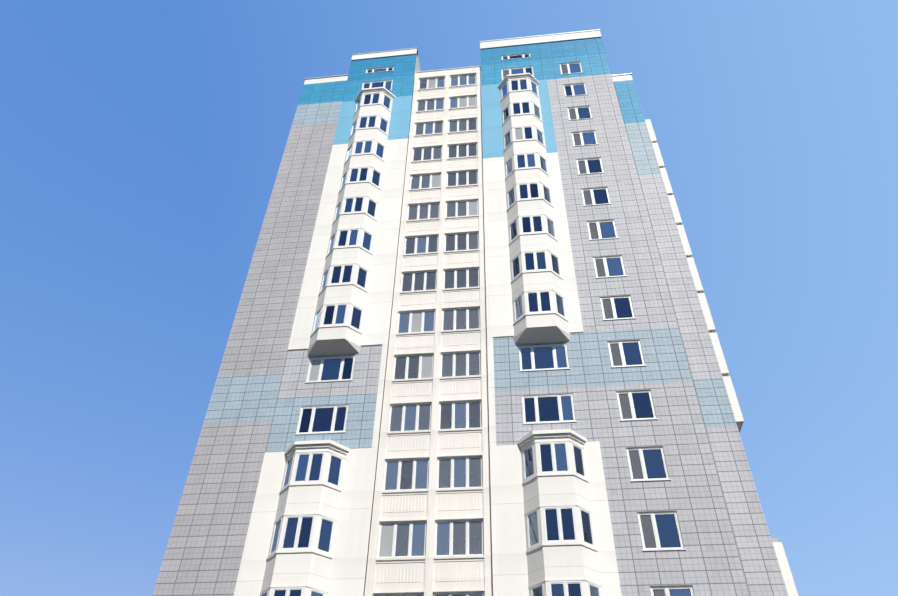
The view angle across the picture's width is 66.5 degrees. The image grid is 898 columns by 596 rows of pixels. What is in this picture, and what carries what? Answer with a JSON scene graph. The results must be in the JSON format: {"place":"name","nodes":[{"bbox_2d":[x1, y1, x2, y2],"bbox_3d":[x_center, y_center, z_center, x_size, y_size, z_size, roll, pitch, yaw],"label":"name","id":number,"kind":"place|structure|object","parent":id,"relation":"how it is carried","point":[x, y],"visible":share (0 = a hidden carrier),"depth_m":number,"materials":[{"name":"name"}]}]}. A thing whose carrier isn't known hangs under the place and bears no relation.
{"place":"outdoors","nodes":[
{"label":"outdoors","id":0,"kind":"place"},
{"bbox_2d":[363,84,426,595],"bbox_3d":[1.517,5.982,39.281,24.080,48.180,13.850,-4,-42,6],"label":"wall strip","id":1,"kind":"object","parent":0,"point":[386,365],"depth_m":49.83,"materials":[{"name":"white paint"}]},
{"bbox_2d":[0,0,897,595],"label":"sky","id":2,"kind":"structure","parent":0,"point":[143,142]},
{"label":"ground","id":3,"kind":"structure","parent":0,"visible":0},
{"bbox_2d":[152,74,347,595],"bbox_3d":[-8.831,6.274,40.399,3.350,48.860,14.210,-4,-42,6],"label":"exterior wall","id":4,"kind":"structure","parent":3,"relation":"on","point":[205,547],"depth_m":33.19,"materials":[{"name":"grey tile"}]},
{"bbox_2d":[233,48,419,595],"bbox_3d":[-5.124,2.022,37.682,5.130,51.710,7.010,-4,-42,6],"label":"building facade section","id":5,"kind":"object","parent":3,"relation":"on","point":[308,532],"depth_m":32.96,"materials":[{"name":"white paint"},{"name":"pvc"},{"name":"grey and turquoise tile"}]},
{"bbox_2d":[364,66,492,595],"bbox_3d":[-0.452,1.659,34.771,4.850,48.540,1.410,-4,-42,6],"label":"central loggias","id":6,"kind":"object","parent":3,"relation":"on","point":[431,530],"visible":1,"depth_m":32.32,"materials":[{"name":"white paint"}]},
{"bbox_2d":[479,29,748,595],"bbox_3d":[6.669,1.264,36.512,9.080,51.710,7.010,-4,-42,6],"label":"building facade section","id":7,"kind":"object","parent":3,"relation":"on","point":[604,480],"depth_m":31.41,"materials":[{"name":"grey tile"}]},
{"bbox_2d":[612,73,797,595],"bbox_3d":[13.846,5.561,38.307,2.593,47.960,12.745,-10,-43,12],"label":"wall","id":8,"kind":"structure","parent":7,"relation":"attached to","point":[764,562],"depth_m":32.89,"materials":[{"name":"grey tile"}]}
]}

